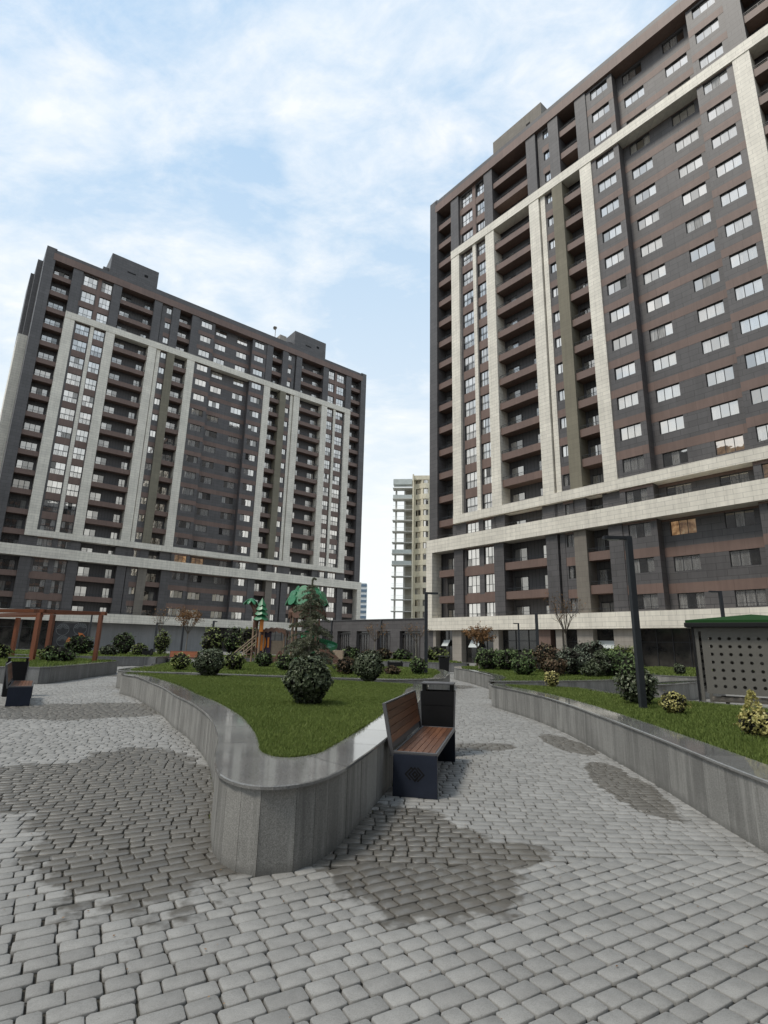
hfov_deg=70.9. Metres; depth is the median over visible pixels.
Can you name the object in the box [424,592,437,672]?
street lamp
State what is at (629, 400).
window
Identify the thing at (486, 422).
window
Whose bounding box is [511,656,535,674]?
shrub
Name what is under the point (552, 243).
window
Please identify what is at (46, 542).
window
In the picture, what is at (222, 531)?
window
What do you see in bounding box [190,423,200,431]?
window
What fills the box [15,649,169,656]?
grass
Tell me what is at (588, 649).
shrub
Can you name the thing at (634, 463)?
window
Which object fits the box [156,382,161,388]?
window
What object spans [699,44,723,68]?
window
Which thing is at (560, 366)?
window
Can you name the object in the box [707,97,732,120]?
window
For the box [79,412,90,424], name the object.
window
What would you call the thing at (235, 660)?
shrub
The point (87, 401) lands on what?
window
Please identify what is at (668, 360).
window
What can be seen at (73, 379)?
window
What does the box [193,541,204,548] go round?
window
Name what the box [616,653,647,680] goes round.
evergreen shrub
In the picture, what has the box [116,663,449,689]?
planter
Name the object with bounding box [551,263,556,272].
window
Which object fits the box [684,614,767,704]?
shelter
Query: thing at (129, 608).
window
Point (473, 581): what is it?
window
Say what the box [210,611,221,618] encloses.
window
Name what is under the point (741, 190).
window
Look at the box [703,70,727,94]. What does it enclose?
window
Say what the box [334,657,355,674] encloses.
shrub
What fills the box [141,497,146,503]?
window
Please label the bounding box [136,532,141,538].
window
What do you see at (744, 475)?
window
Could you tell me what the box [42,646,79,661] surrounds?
garden shrub
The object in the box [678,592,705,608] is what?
window
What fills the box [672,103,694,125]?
window
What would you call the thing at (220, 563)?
window
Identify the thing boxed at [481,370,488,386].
window
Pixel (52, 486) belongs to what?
window
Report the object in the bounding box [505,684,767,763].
grass
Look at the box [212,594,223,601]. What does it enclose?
window
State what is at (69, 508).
window
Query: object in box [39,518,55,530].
window
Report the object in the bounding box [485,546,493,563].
window
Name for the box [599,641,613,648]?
open window
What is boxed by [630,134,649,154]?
window
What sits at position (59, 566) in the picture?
window
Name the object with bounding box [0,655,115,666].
grass
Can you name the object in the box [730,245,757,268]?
window
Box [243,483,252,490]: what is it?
window
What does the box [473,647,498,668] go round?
shrub
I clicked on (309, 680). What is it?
round bush
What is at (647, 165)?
window
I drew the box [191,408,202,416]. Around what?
window
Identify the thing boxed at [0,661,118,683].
planter
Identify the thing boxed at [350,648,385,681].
round bush
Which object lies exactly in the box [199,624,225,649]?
shrub
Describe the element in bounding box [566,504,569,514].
window
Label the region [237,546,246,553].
window
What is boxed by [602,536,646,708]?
street lamp
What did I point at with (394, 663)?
litter bin
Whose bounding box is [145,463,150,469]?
window
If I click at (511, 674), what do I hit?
grass
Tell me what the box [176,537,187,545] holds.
window
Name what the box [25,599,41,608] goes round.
window
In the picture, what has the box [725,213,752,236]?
window
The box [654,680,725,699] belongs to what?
planter
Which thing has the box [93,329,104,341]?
window
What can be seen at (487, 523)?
window
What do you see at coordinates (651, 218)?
window
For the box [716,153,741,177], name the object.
window
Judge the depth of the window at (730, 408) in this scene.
45.71 m
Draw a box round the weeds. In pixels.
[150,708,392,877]
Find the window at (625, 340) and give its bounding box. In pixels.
[612,333,631,350]
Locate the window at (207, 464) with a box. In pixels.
[202,460,212,468]
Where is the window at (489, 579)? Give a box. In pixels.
[485,574,494,591]
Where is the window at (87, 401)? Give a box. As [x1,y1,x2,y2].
[82,395,93,407]
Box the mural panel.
[52,623,88,647]
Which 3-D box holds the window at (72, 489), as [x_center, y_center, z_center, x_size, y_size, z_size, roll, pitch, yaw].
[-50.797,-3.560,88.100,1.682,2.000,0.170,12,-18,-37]
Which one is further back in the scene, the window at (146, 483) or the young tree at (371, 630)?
the window at (146, 483)
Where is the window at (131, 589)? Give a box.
[128,587,134,594]
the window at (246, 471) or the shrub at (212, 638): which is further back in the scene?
the window at (246, 471)
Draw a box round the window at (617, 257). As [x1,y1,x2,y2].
[605,250,623,268]
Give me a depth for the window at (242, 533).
105.51 m
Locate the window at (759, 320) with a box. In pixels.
[740,311,767,333]
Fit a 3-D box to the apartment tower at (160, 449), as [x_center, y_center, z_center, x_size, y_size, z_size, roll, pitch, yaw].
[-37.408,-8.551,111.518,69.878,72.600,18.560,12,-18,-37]
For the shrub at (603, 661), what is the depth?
22.09 m
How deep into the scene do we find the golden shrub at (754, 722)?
6.85 m
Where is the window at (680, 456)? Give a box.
[663,448,687,466]
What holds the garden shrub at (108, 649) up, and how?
on the planter at (132, 661)
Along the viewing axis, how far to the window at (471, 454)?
66.23 m
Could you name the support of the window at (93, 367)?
in the apartment tower at (160, 449)
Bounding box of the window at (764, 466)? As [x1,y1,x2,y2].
[762,463,767,477]
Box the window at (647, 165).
[632,158,652,179]
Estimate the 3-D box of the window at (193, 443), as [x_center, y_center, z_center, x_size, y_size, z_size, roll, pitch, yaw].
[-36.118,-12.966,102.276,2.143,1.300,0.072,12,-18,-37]
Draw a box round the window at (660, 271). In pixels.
[644,264,665,283]
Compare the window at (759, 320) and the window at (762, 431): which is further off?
the window at (759, 320)
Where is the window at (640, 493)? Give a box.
[626,488,647,503]
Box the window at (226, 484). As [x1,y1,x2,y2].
[223,481,233,488]
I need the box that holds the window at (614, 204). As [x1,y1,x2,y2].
[601,198,618,217]
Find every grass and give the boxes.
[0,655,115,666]
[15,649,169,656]
[125,672,412,757]
[130,661,439,678]
[220,655,461,662]
[461,665,619,679]
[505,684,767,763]
[644,666,712,675]
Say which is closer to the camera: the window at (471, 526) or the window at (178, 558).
the window at (471, 526)
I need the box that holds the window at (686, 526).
[670,518,696,535]
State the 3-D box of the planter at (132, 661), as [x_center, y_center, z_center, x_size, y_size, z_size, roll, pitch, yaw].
[-24.059,10.914,40.728,18.699,0.601,15.457,1,-14,0]
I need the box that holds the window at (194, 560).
[191,558,202,564]
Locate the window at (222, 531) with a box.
[219,528,229,535]
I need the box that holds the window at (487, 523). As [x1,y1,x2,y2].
[484,519,491,529]
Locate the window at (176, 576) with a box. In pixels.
[172,572,184,579]
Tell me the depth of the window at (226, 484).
106.48 m
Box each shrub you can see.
[0,643,14,657]
[36,645,62,659]
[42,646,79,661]
[64,635,94,653]
[99,644,119,654]
[110,632,135,653]
[130,643,147,654]
[142,648,152,655]
[154,628,172,654]
[170,652,191,669]
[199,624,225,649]
[223,624,242,653]
[223,652,246,669]
[235,625,258,655]
[252,650,273,665]
[274,654,296,670]
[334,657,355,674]
[342,646,359,658]
[376,647,393,659]
[384,665,400,674]
[392,648,412,659]
[409,656,427,673]
[428,646,449,660]
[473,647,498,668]
[491,647,517,669]
[508,648,538,668]
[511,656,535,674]
[532,642,560,671]
[542,654,567,675]
[544,671,558,686]
[555,645,588,674]
[574,640,609,661]
[578,659,602,676]
[591,649,613,675]
[602,649,622,675]
[603,648,632,673]
[609,644,634,659]
[612,669,659,703]
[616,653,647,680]
[658,690,691,713]
[733,689,767,738]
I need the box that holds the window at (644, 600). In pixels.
[637,594,658,608]
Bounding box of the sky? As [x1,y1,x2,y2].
[0,0,676,618]
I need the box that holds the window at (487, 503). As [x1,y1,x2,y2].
[483,493,491,508]
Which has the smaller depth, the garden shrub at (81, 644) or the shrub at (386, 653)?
the garden shrub at (81, 644)
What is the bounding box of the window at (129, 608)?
[126,606,131,613]
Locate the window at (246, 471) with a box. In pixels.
[244,468,253,475]
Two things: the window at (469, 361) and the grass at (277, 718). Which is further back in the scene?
the window at (469, 361)
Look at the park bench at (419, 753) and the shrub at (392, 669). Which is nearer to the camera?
the park bench at (419, 753)
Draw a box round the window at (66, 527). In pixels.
[60,521,72,533]
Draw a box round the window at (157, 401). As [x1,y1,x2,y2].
[154,398,159,404]
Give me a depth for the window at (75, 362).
91.88 m
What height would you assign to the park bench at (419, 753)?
0.963 m
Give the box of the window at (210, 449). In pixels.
[204,445,214,452]
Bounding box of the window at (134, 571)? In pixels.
[131,568,136,575]
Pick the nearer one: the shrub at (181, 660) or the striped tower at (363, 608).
the shrub at (181, 660)
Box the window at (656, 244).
[641,237,662,256]
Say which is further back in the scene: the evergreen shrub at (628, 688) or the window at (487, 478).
the window at (487, 478)
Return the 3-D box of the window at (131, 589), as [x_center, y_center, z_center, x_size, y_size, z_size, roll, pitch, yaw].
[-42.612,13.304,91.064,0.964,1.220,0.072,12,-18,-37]
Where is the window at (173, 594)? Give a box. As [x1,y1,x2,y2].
[170,590,182,597]
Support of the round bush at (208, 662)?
on the planter at (271, 815)
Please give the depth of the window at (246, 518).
106.31 m
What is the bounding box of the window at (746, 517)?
[725,509,755,527]
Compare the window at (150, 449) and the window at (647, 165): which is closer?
the window at (647, 165)
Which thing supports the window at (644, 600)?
in the apartment tower at (598, 302)
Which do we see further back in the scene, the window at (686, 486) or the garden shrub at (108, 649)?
the window at (686, 486)
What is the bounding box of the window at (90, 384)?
[84,378,96,390]
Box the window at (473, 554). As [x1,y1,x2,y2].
[467,548,478,566]
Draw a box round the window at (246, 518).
[240,514,249,521]
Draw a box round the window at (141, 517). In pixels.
[138,514,144,521]
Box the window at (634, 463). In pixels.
[623,455,644,471]
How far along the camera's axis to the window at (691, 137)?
52.57 m
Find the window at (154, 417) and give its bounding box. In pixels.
[152,414,157,420]
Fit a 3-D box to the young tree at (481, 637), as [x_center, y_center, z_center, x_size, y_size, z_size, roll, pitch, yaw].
[4.846,6.866,27.501,1.466,2.582,1.704,-8,-17,33]
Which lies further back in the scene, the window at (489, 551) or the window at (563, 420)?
the window at (489, 551)
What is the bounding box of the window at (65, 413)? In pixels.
[59,407,74,420]
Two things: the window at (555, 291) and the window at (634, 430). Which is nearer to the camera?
the window at (634, 430)
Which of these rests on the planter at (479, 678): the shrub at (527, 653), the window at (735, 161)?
the shrub at (527, 653)
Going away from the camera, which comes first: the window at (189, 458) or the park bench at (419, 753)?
the park bench at (419, 753)
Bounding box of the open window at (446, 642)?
[441,640,449,645]
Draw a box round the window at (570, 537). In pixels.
[567,535,573,546]
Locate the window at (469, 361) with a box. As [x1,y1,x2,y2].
[464,354,474,371]
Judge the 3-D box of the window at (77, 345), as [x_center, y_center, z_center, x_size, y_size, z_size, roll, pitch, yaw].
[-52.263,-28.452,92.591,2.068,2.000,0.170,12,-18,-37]
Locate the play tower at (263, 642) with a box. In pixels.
[234,585,337,661]
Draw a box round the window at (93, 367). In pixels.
[87,361,99,373]
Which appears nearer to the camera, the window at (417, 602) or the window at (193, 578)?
the window at (193, 578)
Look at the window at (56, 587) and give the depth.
84.33 m
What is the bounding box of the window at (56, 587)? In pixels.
[49,580,63,593]
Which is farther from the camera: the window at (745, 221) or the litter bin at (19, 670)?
the window at (745, 221)
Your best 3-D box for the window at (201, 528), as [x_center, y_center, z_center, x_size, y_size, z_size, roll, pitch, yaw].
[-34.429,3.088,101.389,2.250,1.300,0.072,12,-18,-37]
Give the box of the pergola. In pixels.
[0,609,106,660]
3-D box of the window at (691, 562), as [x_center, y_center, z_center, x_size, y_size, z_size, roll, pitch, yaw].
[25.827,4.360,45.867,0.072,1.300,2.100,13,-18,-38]
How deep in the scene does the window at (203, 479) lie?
103.68 m
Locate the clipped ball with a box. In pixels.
[673,663,685,673]
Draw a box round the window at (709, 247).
[690,240,715,261]
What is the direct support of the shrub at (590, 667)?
on the planter at (479, 678)
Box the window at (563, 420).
[560,417,566,428]
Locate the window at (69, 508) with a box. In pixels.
[63,502,75,514]
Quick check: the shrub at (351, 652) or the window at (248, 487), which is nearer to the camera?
the shrub at (351, 652)
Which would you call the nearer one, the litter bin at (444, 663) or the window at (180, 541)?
the litter bin at (444, 663)
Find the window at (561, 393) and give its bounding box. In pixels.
[559,390,564,400]
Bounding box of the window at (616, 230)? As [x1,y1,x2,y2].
[603,223,621,241]
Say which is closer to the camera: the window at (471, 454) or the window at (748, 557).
the window at (748, 557)
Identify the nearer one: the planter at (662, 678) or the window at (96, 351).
the planter at (662, 678)
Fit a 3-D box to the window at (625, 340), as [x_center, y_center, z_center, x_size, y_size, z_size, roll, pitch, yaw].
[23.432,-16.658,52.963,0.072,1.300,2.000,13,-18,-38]
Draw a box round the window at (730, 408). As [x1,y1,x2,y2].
[710,400,738,419]
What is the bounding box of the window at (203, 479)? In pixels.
[200,476,211,483]
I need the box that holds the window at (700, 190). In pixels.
[682,182,706,205]
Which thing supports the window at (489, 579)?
in the apartment tower at (598, 302)
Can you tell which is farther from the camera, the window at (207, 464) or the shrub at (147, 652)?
the window at (207, 464)
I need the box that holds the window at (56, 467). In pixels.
[49,461,65,474]
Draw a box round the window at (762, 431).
[756,424,767,441]
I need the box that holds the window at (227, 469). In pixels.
[225,466,235,473]
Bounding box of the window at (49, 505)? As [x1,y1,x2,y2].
[42,499,58,512]
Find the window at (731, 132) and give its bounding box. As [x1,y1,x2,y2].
[712,124,736,148]
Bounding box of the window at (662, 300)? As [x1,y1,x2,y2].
[647,293,668,312]
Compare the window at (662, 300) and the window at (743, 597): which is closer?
the window at (743, 597)
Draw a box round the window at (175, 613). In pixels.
[168,608,180,615]
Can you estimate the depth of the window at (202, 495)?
102.90 m
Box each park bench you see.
[5,661,33,706]
[167,651,198,662]
[382,690,454,799]
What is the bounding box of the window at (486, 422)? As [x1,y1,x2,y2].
[482,417,489,434]
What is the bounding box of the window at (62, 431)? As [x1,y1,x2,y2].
[56,425,71,438]
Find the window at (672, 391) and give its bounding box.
[656,383,679,402]
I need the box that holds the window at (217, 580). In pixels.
[214,577,224,584]
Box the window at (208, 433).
[205,430,216,437]
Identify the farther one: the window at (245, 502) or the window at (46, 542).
the window at (245, 502)
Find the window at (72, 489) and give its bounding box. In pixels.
[66,483,78,496]
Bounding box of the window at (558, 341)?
[556,337,560,347]
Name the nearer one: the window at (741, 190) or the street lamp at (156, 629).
the window at (741, 190)
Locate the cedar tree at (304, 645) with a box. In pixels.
[281,577,334,669]
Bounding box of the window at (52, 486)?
[46,480,62,493]
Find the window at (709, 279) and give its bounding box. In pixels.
[694,270,719,291]
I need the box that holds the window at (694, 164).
[679,155,702,177]
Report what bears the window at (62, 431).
in the apartment tower at (160, 449)
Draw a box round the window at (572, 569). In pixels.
[569,566,575,578]
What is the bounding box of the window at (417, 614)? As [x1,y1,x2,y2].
[415,612,419,617]
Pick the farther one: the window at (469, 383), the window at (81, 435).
the window at (81, 435)
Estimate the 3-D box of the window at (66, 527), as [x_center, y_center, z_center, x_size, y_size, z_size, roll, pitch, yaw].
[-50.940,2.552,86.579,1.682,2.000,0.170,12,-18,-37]
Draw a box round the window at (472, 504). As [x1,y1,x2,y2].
[466,496,477,512]
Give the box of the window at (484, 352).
[480,347,487,363]
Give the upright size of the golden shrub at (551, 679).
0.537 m
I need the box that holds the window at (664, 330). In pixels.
[650,322,672,341]
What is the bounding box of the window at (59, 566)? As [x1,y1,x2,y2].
[53,560,66,573]
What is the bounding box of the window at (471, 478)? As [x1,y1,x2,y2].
[466,471,476,488]
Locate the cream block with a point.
(415, 498)
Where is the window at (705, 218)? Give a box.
[686,210,710,232]
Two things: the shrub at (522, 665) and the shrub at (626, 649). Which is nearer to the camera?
the shrub at (522, 665)
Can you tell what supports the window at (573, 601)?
in the apartment tower at (598, 302)
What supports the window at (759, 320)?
in the apartment tower at (598, 302)
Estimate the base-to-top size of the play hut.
1.200 m
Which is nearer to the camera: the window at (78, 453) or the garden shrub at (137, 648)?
the garden shrub at (137, 648)
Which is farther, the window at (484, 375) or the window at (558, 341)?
the window at (484, 375)
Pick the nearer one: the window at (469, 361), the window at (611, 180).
the window at (611, 180)
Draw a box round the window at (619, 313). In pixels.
[610,304,629,322]
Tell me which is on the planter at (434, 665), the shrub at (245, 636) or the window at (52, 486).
the shrub at (245, 636)
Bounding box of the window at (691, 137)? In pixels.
[675,128,698,151]
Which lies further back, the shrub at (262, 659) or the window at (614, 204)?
the window at (614, 204)
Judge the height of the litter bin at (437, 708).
1.055 m
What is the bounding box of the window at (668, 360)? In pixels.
[653,352,676,371]
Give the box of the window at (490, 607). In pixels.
[486,602,494,615]
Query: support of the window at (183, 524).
in the apartment tower at (160, 449)
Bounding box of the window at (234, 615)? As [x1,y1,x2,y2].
[231,612,241,618]
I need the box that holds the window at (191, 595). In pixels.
[187,592,199,599]
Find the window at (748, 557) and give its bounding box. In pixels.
[730,548,761,566]
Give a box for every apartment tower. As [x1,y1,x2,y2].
[0,246,366,651]
[426,0,767,670]
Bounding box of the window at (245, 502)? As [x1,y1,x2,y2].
[241,499,250,506]
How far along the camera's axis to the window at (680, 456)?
48.16 m
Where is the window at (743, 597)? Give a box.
[735,589,767,606]
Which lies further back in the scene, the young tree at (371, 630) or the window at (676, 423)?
the window at (676, 423)
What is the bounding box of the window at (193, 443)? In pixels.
[188,439,198,447]
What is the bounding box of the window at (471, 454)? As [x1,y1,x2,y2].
[466,447,476,464]
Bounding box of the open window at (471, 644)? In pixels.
[469,639,479,647]
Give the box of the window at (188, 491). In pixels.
[182,487,193,495]
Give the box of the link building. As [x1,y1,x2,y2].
[300,618,432,658]
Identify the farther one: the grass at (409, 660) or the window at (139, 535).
the window at (139, 535)
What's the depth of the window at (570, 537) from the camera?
53.72 m
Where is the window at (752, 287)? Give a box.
[734,277,763,300]
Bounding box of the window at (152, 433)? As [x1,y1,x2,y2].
[150,430,155,436]
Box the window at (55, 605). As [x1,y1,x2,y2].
[47,601,59,609]
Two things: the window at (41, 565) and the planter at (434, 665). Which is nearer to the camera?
the planter at (434, 665)
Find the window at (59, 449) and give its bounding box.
[53,443,68,456]
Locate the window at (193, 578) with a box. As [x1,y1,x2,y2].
[189,575,201,582]
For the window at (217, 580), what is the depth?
101.89 m
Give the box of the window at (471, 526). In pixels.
[467,522,478,533]
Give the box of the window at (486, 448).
[482,442,490,459]
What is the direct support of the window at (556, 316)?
in the apartment tower at (598, 302)
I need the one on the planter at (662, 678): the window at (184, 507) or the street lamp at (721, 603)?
the street lamp at (721, 603)
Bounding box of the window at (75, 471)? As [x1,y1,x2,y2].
[69,465,81,477]
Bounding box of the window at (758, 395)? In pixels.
[750,385,767,404]
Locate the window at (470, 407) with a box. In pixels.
[465,399,475,416]
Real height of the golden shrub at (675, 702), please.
0.478 m
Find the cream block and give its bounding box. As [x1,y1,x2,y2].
[390,474,429,618]
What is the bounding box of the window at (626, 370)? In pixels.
[615,362,634,379]
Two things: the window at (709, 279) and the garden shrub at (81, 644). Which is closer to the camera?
the garden shrub at (81, 644)
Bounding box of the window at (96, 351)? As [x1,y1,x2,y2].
[90,345,101,357]
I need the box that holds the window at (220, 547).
[217,544,227,551]
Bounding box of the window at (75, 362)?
[69,356,83,369]
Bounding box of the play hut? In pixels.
[315,648,343,664]
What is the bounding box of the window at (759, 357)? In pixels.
[745,348,767,368]
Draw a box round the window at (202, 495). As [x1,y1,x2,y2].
[198,492,209,499]
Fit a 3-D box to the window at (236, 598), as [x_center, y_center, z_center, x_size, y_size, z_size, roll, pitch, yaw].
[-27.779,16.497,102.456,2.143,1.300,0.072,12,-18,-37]
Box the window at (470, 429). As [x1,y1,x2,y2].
[465,423,475,440]
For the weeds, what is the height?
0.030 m
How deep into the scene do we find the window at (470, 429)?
66.99 m
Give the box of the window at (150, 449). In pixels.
[148,446,153,453]
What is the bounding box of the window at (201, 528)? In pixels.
[195,524,206,531]
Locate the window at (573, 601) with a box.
[571,599,577,610]
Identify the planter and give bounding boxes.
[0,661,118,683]
[14,654,170,665]
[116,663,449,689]
[119,673,428,877]
[223,657,469,671]
[454,666,622,698]
[488,684,767,853]
[651,674,713,681]
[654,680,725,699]
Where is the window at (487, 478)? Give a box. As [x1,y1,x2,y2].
[483,467,491,484]
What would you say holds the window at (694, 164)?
in the apartment tower at (598, 302)
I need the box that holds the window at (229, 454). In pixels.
[226,451,236,458]
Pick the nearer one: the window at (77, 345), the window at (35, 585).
the window at (35, 585)
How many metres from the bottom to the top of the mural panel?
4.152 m
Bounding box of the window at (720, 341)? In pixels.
[702,332,728,353]
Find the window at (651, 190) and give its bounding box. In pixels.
[635,184,655,204]
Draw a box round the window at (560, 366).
[557,363,562,373]
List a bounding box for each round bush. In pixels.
[190,647,225,675]
[282,654,333,704]
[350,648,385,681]
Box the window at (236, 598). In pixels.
[232,595,242,602]
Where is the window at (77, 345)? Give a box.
[72,339,86,352]
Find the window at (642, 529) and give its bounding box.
[629,522,651,538]
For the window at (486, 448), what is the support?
in the apartment tower at (598, 302)
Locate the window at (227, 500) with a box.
[222,496,232,503]
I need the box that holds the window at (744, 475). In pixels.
[720,471,748,485]
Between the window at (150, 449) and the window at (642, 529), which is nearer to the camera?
the window at (642, 529)
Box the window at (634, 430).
[620,423,641,440]
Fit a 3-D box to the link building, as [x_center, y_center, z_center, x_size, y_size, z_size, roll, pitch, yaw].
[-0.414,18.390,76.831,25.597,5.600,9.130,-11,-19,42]
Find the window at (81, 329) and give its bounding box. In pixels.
[75,323,89,336]
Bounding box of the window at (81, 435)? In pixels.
[76,429,87,442]
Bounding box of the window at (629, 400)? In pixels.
[618,392,638,409]
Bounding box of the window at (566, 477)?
[564,474,569,485]
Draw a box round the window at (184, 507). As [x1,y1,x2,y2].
[180,504,191,511]
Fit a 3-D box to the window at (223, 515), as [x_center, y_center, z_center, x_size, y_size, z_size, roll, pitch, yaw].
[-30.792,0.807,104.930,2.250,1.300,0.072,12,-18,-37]
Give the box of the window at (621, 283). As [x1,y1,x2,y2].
[607,276,626,294]
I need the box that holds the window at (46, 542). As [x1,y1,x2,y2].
[36,538,52,547]
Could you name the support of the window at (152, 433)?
in the apartment tower at (160, 449)
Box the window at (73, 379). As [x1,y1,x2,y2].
[66,372,80,385]
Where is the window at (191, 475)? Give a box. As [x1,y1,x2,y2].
[184,471,195,478]
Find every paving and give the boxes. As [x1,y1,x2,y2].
[0,666,767,1023]
[15,649,767,707]
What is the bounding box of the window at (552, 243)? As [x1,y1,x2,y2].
[550,239,554,249]
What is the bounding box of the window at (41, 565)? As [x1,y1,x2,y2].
[32,558,48,571]
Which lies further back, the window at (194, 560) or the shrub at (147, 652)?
the window at (194, 560)
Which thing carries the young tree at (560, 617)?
on the planter at (479, 678)
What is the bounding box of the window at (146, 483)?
[143,480,148,486]
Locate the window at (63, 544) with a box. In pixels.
[57,540,66,548]
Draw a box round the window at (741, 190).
[720,182,746,206]
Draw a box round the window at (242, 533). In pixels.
[238,530,248,537]
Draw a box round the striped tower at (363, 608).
[360,583,366,619]
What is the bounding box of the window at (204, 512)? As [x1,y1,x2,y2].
[197,508,208,515]
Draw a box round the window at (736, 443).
[715,435,744,454]
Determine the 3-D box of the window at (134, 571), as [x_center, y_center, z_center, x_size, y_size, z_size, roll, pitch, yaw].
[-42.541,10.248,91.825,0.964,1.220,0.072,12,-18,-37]
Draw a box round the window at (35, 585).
[28,578,45,592]
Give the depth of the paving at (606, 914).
3.54 m
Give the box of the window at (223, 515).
[220,512,230,519]
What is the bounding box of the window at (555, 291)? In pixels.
[553,287,557,297]
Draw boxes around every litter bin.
[1,657,29,696]
[387,660,402,666]
[420,681,455,726]
[439,656,449,671]
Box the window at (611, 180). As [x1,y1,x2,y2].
[598,173,616,192]
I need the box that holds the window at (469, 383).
[465,376,474,393]
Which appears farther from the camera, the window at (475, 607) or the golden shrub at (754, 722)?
the window at (475, 607)
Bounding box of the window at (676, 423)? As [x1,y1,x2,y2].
[660,415,683,433]
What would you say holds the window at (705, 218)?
in the apartment tower at (598, 302)
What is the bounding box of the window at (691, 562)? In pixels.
[674,554,700,571]
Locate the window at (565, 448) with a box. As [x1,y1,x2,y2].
[562,445,567,456]
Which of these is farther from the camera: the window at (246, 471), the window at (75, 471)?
the window at (246, 471)
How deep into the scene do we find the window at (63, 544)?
85.84 m
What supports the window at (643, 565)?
in the apartment tower at (598, 302)
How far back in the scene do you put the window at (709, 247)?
49.52 m
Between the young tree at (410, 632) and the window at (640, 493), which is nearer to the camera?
the young tree at (410, 632)
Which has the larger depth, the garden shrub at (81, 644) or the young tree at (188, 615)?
the young tree at (188, 615)
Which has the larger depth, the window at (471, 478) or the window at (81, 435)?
the window at (81, 435)
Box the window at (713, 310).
[698,300,724,321]
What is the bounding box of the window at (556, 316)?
[554,312,559,321]
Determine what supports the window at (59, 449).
in the apartment tower at (160, 449)
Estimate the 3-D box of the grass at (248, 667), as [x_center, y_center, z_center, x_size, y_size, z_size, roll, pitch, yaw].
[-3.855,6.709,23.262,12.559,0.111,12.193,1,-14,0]
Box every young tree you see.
[148,605,174,652]
[175,607,204,650]
[364,623,387,649]
[401,623,429,656]
[461,621,496,668]
[544,591,586,650]
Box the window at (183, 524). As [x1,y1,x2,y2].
[178,520,189,528]
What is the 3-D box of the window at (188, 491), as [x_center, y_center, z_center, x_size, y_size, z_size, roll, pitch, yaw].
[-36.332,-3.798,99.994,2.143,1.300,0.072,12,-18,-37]
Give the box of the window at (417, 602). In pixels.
[415,600,419,605]
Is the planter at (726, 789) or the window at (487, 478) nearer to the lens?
the planter at (726, 789)
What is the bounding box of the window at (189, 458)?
[186,455,197,462]
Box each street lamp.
[88,615,92,638]
[153,622,163,651]
[180,622,186,650]
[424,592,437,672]
[513,623,519,649]
[535,613,539,668]
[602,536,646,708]
[708,591,724,616]
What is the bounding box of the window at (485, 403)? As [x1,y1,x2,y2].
[481,393,489,410]
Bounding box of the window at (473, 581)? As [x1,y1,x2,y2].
[468,575,479,593]
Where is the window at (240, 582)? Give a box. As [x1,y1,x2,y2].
[234,578,244,585]
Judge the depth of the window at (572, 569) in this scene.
52.96 m
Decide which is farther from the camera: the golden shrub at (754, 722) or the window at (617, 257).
the window at (617, 257)
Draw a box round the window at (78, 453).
[72,447,84,459]
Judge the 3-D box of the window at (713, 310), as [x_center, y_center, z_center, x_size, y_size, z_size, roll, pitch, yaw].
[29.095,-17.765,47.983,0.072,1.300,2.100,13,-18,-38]
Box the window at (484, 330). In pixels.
[480,325,487,340]
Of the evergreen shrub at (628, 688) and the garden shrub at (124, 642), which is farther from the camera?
the garden shrub at (124, 642)
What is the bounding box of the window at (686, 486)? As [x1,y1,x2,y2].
[667,483,691,495]
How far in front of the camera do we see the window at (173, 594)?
95.41 m
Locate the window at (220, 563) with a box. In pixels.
[215,560,226,566]
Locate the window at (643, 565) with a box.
[634,557,654,572]
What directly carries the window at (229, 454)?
in the apartment tower at (160, 449)
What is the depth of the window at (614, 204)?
56.82 m
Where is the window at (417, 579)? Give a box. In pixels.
[415,577,419,582]
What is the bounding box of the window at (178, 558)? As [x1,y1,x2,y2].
[174,555,186,562]
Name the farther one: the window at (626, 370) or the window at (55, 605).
the window at (55, 605)
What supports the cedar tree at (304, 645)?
on the planter at (443, 676)
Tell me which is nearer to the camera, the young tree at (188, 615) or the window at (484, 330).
the young tree at (188, 615)
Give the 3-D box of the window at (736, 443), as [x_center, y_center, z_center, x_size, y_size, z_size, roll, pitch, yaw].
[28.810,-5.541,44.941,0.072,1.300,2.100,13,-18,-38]
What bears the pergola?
on the planter at (46, 674)
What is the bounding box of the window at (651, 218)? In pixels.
[638,210,658,229]
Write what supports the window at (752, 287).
in the apartment tower at (598, 302)
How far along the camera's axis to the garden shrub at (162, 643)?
39.05 m
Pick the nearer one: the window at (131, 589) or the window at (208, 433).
the window at (131, 589)
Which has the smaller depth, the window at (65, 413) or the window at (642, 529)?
the window at (642, 529)
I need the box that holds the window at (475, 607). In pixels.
[468,603,479,616]
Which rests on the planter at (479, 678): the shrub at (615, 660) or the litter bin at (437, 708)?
the shrub at (615, 660)
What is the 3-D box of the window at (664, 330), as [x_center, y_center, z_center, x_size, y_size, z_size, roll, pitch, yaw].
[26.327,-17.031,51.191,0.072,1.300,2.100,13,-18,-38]
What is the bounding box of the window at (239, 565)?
[235,562,245,568]
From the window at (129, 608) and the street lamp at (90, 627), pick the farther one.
the window at (129, 608)
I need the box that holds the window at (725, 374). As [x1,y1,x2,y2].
[706,366,733,386]
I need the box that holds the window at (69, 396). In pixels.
[63,389,77,403]
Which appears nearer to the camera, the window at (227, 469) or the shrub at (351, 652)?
the shrub at (351, 652)
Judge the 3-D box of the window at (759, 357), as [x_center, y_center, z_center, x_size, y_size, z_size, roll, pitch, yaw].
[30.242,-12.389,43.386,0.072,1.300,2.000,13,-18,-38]
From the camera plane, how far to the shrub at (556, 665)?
21.39 m

